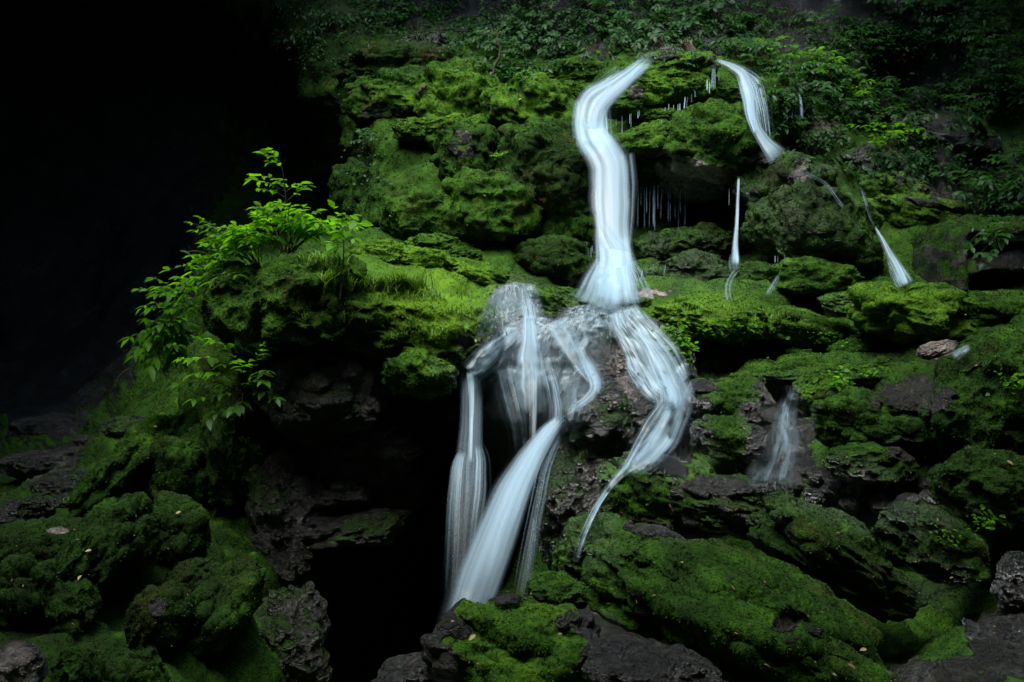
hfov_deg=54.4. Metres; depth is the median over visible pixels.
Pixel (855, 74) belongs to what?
understory plant
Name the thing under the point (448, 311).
grass tuft
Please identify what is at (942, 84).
understory plant
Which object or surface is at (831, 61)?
understory plant
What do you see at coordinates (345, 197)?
moss mound
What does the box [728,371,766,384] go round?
moss mound
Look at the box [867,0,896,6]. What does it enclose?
understory plant
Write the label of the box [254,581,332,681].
rock
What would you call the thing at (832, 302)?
rock
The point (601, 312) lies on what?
water pool
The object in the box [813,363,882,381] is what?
ground plant
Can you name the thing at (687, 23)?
understory plant
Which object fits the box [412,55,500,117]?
moss mound
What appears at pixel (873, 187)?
moss mound
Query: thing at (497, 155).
understory plant
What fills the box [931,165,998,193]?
understory plant
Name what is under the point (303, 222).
leafy shrub
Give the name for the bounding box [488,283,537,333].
waterfall
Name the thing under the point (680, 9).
understory plant
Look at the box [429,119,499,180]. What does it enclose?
mossy boulder
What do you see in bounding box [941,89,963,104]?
understory plant
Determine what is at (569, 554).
mossy boulder
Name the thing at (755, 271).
moss mound
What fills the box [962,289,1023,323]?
mossy boulder
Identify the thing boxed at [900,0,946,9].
understory plant
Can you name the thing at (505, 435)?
rock
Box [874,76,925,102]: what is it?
understory plant
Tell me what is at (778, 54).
understory plant
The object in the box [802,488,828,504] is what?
stone
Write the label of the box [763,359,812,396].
moss mound
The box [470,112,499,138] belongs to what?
moss mound
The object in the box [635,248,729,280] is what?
moss mound
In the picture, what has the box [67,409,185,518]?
mossy boulder
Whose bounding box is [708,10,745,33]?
understory plant
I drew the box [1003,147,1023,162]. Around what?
understory plant
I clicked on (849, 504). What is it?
stone
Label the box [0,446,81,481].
rock
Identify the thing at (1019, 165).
understory plant
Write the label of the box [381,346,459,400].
mossy boulder
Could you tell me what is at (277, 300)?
mossy boulder
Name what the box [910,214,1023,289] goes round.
mossy boulder
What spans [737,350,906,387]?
moss mound
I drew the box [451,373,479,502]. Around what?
waterfall
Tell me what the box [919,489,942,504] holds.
stone
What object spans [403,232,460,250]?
moss mound
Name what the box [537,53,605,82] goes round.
moss mound
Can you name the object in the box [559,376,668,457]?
rock
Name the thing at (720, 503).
mossy boulder
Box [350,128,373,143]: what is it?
understory plant
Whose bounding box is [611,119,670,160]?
moss mound
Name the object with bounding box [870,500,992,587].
mossy boulder
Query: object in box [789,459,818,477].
stone
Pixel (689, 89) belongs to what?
moss mound
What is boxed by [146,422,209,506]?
mossy boulder
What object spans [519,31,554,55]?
understory plant
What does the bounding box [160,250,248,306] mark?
leafy shrub
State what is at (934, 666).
rock
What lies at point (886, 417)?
mossy boulder
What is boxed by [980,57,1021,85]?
understory plant
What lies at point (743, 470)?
stone
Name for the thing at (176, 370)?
moss
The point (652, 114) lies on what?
moss mound
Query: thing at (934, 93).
understory plant
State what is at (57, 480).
rock
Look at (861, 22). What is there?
understory plant
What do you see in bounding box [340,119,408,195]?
ground plant
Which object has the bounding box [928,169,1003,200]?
understory plant
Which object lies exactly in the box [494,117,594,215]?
mossy boulder
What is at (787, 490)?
stone
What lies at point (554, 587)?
mossy boulder
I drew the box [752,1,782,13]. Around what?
understory plant
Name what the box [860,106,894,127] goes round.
understory plant
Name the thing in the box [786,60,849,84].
understory plant
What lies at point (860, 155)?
moss mound
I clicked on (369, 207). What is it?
moss mound
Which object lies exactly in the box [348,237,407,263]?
moss mound
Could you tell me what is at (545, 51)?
understory plant
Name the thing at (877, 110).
understory plant
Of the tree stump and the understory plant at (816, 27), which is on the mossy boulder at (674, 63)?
the tree stump
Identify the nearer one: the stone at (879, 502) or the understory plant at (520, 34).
the stone at (879, 502)
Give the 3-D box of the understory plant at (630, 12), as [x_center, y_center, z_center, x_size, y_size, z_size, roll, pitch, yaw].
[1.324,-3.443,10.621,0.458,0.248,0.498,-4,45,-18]
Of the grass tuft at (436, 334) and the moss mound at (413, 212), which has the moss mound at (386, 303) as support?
the grass tuft at (436, 334)
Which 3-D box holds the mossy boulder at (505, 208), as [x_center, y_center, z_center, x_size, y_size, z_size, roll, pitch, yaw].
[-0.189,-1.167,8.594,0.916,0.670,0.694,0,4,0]
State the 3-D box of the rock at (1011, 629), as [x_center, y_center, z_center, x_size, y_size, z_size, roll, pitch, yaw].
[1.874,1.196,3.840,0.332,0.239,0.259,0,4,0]
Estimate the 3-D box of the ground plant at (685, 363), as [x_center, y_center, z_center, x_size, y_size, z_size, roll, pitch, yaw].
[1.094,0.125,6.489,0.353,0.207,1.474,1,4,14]
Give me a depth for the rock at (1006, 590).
4.02 m
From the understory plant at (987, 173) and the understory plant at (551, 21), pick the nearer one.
the understory plant at (987, 173)
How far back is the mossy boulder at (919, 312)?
6.38 m
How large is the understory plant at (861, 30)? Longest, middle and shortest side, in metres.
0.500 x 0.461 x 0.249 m
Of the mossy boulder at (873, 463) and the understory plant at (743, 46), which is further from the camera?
the understory plant at (743, 46)
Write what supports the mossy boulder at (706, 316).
on the hillside
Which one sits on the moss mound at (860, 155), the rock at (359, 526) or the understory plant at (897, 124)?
the understory plant at (897, 124)
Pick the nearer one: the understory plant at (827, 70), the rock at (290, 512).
the rock at (290, 512)
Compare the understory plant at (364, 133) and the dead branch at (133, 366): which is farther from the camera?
the understory plant at (364, 133)
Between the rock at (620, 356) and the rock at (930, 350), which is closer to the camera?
the rock at (930, 350)
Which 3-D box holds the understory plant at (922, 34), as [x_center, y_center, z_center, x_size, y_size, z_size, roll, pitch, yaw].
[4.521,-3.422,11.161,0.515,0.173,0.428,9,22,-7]
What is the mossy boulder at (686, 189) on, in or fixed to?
on the hillside
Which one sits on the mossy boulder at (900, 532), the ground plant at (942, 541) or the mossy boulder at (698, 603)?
the ground plant at (942, 541)
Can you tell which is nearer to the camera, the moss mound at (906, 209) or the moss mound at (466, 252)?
the moss mound at (466, 252)
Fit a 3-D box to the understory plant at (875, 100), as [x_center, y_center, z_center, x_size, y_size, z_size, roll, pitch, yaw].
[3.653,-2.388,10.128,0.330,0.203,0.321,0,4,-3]
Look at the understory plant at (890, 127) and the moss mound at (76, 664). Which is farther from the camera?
the understory plant at (890, 127)
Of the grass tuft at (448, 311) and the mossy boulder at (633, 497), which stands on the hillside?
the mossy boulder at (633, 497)
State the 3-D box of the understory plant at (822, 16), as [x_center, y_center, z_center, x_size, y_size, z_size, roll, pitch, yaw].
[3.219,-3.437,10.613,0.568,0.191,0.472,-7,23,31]
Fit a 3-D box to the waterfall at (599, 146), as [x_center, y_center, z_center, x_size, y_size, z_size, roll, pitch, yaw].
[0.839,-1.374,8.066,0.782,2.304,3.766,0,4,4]
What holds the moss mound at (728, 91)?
on the hillside
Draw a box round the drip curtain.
[646,185,678,225]
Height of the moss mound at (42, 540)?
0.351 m
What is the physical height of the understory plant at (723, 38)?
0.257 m
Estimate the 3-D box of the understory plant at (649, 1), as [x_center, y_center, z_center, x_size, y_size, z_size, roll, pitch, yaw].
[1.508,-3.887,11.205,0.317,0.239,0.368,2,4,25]
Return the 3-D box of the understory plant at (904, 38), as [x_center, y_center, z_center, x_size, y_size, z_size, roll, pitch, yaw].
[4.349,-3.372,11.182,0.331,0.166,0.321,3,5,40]
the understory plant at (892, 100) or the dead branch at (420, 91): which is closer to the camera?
the dead branch at (420, 91)
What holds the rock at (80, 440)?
on the hillside
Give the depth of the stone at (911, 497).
4.87 m
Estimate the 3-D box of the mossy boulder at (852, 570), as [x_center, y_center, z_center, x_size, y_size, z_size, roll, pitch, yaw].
[1.389,0.920,4.322,0.749,0.604,0.648,0,4,0]
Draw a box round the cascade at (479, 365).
[468,317,606,432]
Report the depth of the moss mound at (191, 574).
5.17 m
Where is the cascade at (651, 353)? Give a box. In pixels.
[581,304,689,546]
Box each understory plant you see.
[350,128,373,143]
[467,22,510,47]
[482,36,520,56]
[490,151,506,158]
[497,3,529,29]
[500,19,537,45]
[511,34,533,51]
[512,0,552,21]
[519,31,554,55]
[528,23,558,42]
[532,0,569,29]
[537,46,563,58]
[543,29,576,48]
[577,0,612,7]
[581,4,602,24]
[587,0,623,15]
[589,11,625,27]
[594,0,615,6]
[594,23,612,36]
[607,24,636,43]
[611,0,654,28]
[621,0,636,10]
[626,18,670,49]
[637,0,674,20]
[642,0,662,6]
[650,0,699,14]
[669,9,700,29]
[691,0,734,17]
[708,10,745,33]
[717,35,762,55]
[717,38,776,66]
[730,38,759,56]
[732,39,784,62]
[744,12,778,28]
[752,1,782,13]
[754,35,797,59]
[754,48,783,66]
[764,61,820,86]
[769,48,816,73]
[769,52,799,67]
[784,49,827,73]
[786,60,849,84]
[788,3,839,25]
[788,51,846,76]
[795,45,837,59]
[801,21,837,40]
[806,80,844,102]
[816,31,851,43]
[817,58,856,82]
[818,51,857,70]
[821,70,866,90]
[821,86,875,109]
[828,79,876,97]
[831,24,872,38]
[835,15,876,29]
[839,95,879,115]
[842,65,865,80]
[842,84,872,101]
[843,26,883,51]
[845,21,892,37]
[845,75,894,98]
[846,124,905,151]
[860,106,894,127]
[863,98,888,113]
[865,70,899,92]
[866,39,895,52]
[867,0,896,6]
[869,28,900,42]
[870,81,914,104]
[871,102,908,114]
[871,122,925,149]
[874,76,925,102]
[877,106,921,120]
[879,94,921,109]
[881,120,906,139]
[885,3,913,18]
[887,124,934,147]
[896,34,915,46]
[898,27,938,41]
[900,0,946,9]
[911,13,951,34]
[917,85,952,104]
[924,0,955,10]
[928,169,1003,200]
[929,79,962,97]
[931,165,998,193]
[934,32,971,49]
[939,92,989,114]
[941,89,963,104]
[946,81,974,97]
[953,222,1014,270]
[961,20,1009,42]
[964,0,993,17]
[968,170,1022,189]
[975,47,1016,63]
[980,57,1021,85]
[981,154,1023,175]
[986,174,1019,192]
[990,31,1023,49]
[990,59,1023,74]
[1000,169,1023,186]
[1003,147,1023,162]
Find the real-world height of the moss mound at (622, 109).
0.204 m
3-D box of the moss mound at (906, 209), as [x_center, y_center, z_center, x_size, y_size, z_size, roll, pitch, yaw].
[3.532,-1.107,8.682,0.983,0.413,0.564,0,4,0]
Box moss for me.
[0,0,1023,681]
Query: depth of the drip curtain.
8.83 m
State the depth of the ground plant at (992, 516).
4.30 m
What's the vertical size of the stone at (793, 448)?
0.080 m
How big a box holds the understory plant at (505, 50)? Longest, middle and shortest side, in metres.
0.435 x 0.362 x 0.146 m
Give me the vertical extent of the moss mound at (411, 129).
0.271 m
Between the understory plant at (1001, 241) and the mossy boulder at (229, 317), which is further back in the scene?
the understory plant at (1001, 241)
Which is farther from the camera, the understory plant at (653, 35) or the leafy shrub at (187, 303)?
the understory plant at (653, 35)
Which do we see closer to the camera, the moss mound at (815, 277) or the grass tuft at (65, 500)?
the grass tuft at (65, 500)
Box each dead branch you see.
[114,347,166,380]
[416,85,426,96]
[490,33,500,73]
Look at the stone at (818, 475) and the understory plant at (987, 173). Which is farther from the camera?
the understory plant at (987, 173)
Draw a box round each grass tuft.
[56,496,74,504]
[277,249,353,268]
[293,308,307,322]
[296,268,368,294]
[323,272,410,293]
[339,308,438,325]
[357,267,437,293]
[363,325,474,343]
[367,320,506,336]
[381,284,484,300]
[417,303,499,316]
[625,301,763,313]
[736,312,800,321]
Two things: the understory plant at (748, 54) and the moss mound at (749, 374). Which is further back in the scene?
the understory plant at (748, 54)
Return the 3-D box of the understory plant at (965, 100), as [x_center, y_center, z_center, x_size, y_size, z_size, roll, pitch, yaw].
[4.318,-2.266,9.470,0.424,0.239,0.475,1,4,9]
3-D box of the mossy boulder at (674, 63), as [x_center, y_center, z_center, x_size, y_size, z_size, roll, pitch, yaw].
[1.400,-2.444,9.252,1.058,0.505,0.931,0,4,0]
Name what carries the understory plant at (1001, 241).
attached to the mossy boulder at (937, 247)
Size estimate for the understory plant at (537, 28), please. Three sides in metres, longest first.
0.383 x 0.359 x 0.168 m
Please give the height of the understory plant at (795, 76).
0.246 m
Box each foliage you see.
[251,0,828,94]
[729,0,1023,247]
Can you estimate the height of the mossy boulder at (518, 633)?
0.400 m
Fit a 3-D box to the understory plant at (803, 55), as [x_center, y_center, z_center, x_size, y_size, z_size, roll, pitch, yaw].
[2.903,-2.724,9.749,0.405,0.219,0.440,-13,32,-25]
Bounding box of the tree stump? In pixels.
[681,39,696,51]
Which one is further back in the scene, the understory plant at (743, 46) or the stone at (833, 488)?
the understory plant at (743, 46)
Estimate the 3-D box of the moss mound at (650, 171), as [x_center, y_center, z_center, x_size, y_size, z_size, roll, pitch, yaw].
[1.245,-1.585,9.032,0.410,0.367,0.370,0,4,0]
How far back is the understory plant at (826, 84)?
9.30 m
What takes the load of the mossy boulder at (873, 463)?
on the hillside
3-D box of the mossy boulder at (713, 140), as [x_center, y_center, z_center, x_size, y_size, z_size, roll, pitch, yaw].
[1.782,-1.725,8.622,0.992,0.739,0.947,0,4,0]
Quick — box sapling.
[322,200,372,298]
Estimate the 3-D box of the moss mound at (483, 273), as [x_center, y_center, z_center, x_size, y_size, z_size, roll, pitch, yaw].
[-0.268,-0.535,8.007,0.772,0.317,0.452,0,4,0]
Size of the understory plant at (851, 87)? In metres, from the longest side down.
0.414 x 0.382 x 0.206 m
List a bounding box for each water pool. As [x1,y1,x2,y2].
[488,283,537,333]
[565,305,625,321]
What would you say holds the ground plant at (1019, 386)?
on the mossy boulder at (956, 406)
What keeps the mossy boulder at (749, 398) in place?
on the hillside
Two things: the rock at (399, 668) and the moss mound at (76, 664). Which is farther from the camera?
the moss mound at (76, 664)
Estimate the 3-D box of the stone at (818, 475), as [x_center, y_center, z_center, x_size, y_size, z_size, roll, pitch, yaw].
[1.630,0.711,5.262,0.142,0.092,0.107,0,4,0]
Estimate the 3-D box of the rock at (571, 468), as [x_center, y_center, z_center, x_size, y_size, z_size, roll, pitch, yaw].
[0.418,0.948,5.813,0.586,0.837,0.645,0,4,0]
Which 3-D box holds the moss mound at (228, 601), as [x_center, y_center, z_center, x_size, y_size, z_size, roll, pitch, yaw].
[-1.506,1.415,4.964,0.580,0.659,0.728,0,4,0]
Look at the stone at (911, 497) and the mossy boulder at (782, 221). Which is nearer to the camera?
the stone at (911, 497)
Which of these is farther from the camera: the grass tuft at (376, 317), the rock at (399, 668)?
the grass tuft at (376, 317)
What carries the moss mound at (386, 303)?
on the hillside
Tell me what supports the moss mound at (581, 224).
on the hillside
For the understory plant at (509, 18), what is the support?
on the hillside
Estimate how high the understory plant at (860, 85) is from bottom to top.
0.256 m
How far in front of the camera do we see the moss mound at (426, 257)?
7.72 m
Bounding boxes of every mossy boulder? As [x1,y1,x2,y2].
[0,552,57,630]
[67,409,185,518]
[123,579,195,658]
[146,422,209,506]
[199,260,292,365]
[247,249,374,345]
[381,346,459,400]
[420,592,600,681]
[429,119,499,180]
[439,166,542,242]
[479,68,585,129]
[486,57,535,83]
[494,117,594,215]
[512,233,599,288]
[524,569,588,609]
[551,512,633,578]
[580,511,899,681]
[596,450,727,539]
[606,46,720,85]
[649,290,781,343]
[656,158,729,202]
[663,98,775,184]
[667,472,776,541]
[684,376,775,424]
[689,413,768,466]
[731,150,838,209]
[740,175,887,272]
[747,483,928,622]
[750,73,802,152]
[791,372,853,407]
[810,386,937,459]
[820,441,920,486]
[827,332,899,351]
[841,280,996,345]
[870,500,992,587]
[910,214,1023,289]
[917,325,1023,458]
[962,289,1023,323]
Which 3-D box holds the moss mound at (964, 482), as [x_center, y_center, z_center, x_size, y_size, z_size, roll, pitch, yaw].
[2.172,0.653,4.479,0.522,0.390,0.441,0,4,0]
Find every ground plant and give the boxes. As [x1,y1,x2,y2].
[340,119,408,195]
[488,50,543,93]
[625,310,730,363]
[651,356,708,378]
[671,314,769,363]
[786,325,860,345]
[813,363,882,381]
[830,375,855,391]
[928,523,961,545]
[965,504,1005,533]
[985,368,1023,400]
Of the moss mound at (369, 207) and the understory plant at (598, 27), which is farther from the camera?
the understory plant at (598, 27)
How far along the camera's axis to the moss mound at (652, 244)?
8.56 m
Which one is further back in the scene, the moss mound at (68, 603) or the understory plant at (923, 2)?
the understory plant at (923, 2)
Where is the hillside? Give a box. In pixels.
[0,0,1023,681]
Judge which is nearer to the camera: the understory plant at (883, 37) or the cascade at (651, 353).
the cascade at (651, 353)
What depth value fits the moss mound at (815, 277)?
7.73 m
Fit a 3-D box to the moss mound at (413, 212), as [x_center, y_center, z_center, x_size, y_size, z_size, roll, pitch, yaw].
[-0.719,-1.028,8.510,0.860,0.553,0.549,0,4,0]
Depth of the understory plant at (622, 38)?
10.36 m
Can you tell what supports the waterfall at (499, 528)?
on the hillside
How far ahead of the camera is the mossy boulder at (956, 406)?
4.67 m
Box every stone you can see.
[735,467,760,482]
[748,453,774,472]
[760,473,782,485]
[776,486,793,494]
[782,473,804,491]
[789,444,809,452]
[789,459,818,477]
[790,422,807,430]
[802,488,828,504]
[806,467,832,483]
[821,477,851,497]
[838,497,859,510]
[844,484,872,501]
[868,492,895,513]
[894,492,920,504]
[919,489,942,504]
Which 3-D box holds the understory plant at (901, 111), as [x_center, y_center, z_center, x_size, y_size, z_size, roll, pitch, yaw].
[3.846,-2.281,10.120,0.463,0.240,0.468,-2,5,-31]
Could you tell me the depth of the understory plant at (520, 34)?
11.15 m
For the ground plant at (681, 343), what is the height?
0.340 m
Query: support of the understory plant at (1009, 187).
on the hillside
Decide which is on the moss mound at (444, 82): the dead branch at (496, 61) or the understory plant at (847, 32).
the dead branch at (496, 61)
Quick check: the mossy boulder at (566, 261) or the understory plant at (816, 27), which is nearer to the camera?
the mossy boulder at (566, 261)
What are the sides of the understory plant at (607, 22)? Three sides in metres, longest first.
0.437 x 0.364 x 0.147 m
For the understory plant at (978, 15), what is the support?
on the hillside
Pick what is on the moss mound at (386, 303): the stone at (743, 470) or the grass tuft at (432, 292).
the grass tuft at (432, 292)
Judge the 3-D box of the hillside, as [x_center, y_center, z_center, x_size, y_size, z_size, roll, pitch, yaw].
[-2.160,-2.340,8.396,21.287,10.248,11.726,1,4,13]
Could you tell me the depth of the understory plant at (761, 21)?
10.65 m
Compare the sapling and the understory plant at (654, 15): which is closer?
the sapling
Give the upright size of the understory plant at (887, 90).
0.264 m
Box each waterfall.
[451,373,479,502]
[467,414,563,594]
[576,61,645,298]
[719,60,775,154]
[733,179,739,262]
[748,385,797,488]
[876,228,909,283]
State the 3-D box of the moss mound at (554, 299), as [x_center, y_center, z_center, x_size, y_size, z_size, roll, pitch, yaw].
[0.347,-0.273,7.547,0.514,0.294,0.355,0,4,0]
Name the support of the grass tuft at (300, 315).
on the mossy boulder at (277, 300)
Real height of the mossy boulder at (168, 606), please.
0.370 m
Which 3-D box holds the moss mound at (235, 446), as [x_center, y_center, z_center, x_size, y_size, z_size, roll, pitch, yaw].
[-1.792,0.698,6.389,0.478,0.855,0.558,-2,5,-30]
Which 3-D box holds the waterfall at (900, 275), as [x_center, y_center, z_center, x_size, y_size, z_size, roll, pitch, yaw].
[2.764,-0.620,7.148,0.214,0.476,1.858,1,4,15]
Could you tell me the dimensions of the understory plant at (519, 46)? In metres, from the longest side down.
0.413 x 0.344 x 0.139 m
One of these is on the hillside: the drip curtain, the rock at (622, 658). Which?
the rock at (622, 658)
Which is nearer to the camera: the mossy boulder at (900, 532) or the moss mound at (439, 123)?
the mossy boulder at (900, 532)
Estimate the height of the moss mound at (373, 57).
0.601 m
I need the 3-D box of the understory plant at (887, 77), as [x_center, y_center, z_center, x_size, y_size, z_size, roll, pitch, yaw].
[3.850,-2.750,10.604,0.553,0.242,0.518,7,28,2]
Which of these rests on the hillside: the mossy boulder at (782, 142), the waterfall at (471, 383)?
the mossy boulder at (782, 142)
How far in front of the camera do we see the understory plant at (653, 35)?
10.26 m
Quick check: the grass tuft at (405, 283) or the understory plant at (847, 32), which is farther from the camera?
the understory plant at (847, 32)
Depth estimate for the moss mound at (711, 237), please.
8.59 m
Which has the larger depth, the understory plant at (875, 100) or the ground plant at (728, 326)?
the understory plant at (875, 100)
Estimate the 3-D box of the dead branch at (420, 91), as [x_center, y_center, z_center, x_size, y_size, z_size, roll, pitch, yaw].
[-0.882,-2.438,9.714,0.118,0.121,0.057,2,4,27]
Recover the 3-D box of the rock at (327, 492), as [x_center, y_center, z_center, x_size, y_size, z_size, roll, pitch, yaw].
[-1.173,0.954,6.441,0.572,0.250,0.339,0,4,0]
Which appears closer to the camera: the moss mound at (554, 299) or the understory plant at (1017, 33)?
the moss mound at (554, 299)
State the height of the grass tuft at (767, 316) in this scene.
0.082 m
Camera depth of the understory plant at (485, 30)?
10.97 m
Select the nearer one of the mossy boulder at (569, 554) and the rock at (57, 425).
the mossy boulder at (569, 554)
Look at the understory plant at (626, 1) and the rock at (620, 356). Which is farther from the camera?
the understory plant at (626, 1)
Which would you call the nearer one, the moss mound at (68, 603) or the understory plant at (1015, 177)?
the moss mound at (68, 603)
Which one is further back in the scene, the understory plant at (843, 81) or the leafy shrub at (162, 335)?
the understory plant at (843, 81)
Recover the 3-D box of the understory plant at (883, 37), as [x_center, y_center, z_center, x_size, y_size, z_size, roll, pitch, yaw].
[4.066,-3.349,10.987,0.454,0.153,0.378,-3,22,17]
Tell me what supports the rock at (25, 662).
on the hillside
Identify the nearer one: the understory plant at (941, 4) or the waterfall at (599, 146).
the waterfall at (599, 146)
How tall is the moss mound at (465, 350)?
0.504 m
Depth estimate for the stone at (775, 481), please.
5.31 m
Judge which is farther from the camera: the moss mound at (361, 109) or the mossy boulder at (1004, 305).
the moss mound at (361, 109)
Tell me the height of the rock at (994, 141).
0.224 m
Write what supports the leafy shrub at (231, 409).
hanging from the mossy boulder at (277, 300)
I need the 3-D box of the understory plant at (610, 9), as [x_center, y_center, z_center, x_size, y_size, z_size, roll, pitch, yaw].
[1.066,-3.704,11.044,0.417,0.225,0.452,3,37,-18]
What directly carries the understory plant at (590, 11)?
on the hillside
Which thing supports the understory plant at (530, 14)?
on the hillside
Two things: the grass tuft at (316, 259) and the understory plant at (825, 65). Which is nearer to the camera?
the grass tuft at (316, 259)
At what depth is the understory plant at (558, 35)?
10.79 m
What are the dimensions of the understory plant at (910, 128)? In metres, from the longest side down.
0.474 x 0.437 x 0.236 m
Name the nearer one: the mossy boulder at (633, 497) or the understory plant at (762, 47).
the mossy boulder at (633, 497)
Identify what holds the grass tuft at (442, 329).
on the moss mound at (465, 350)
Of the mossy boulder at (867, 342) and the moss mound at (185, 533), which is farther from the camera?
the mossy boulder at (867, 342)
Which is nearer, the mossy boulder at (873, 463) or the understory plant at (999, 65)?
the mossy boulder at (873, 463)
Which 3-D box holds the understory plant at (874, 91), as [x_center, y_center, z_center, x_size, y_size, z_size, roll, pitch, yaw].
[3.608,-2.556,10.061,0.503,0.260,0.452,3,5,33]
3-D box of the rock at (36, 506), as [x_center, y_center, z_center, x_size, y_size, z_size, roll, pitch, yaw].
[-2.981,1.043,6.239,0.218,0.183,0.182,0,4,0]
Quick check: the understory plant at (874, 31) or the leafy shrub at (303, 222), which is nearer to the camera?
the leafy shrub at (303, 222)
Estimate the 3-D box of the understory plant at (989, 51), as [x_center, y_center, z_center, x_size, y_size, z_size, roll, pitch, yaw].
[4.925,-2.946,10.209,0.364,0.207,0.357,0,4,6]
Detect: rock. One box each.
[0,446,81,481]
[0,497,28,523]
[0,642,47,681]
[6,412,84,438]
[16,492,56,518]
[27,466,88,495]
[52,493,70,507]
[72,435,94,445]
[100,414,144,436]
[245,448,323,587]
[247,346,389,442]
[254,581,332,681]
[300,506,410,549]
[308,475,374,507]
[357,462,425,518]
[370,651,436,681]
[399,29,449,45]
[445,308,621,468]
[534,436,622,570]
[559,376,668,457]
[581,634,728,681]
[606,315,697,392]
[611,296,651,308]
[817,291,850,317]
[915,339,956,359]
[928,662,939,673]
[961,617,1023,642]
[979,135,1003,158]
[989,550,1023,612]
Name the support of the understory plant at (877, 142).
on the moss mound at (860, 155)
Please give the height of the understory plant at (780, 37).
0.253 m
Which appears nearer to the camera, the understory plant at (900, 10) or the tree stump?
the tree stump
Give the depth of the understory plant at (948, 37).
10.79 m
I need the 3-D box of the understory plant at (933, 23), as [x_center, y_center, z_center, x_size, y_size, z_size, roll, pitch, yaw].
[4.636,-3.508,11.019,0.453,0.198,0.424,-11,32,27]
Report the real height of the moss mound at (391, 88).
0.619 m
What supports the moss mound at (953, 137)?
on the hillside
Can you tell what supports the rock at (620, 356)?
on the hillside
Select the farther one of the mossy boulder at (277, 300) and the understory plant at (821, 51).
the understory plant at (821, 51)
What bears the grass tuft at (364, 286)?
on the moss mound at (386, 303)
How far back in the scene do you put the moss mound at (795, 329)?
7.25 m
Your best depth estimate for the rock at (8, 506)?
6.23 m
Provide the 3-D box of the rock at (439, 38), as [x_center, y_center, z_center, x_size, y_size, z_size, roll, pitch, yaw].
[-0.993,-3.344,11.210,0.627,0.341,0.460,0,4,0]
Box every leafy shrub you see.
[117,312,204,382]
[131,277,202,322]
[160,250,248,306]
[166,337,286,430]
[187,216,287,268]
[238,147,364,253]
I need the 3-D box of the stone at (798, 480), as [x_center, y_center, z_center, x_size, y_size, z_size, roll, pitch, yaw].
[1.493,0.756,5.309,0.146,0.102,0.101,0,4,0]
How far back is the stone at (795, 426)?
5.72 m
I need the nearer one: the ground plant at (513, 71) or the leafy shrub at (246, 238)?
the leafy shrub at (246, 238)
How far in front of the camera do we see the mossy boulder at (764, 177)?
8.20 m
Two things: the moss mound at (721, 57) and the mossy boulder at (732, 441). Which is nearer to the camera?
the mossy boulder at (732, 441)
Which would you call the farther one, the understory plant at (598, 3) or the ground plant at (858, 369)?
the understory plant at (598, 3)
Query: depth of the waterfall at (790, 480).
5.15 m
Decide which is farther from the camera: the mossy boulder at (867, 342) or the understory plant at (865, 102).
the understory plant at (865, 102)
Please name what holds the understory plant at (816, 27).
on the hillside
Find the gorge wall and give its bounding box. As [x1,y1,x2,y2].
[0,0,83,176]
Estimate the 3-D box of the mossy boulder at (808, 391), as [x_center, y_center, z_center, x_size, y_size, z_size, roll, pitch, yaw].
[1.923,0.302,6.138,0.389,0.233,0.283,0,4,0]
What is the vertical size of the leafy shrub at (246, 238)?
0.331 m
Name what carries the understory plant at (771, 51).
on the hillside
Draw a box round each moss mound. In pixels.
[0,518,75,562]
[41,577,101,638]
[50,645,107,681]
[55,491,163,608]
[101,647,170,681]
[151,490,212,567]
[155,556,221,591]
[178,551,267,662]
[199,383,269,510]
[327,157,378,219]
[328,272,460,360]
[331,39,463,84]
[340,93,392,125]
[344,64,423,116]
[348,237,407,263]
[354,179,409,230]
[378,187,470,239]
[385,296,496,368]
[391,115,432,143]
[399,244,449,268]
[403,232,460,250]
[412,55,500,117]
[419,112,471,148]
[445,246,482,260]
[445,255,512,285]
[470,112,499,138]
[526,286,589,312]
[533,198,598,249]
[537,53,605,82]
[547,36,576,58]
[561,79,594,101]
[604,98,652,120]
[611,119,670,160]
[613,72,675,107]
[626,153,671,186]
[631,231,669,260]
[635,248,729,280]
[638,107,676,122]
[653,50,730,61]
[659,221,741,259]
[663,71,717,107]
[701,77,744,103]
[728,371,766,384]
[733,261,772,282]
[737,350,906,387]
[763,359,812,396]
[768,255,863,298]
[769,304,861,352]
[838,146,903,177]
[857,169,929,197]
[867,191,976,227]
[890,113,991,157]
[926,445,1023,533]
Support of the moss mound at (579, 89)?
on the hillside

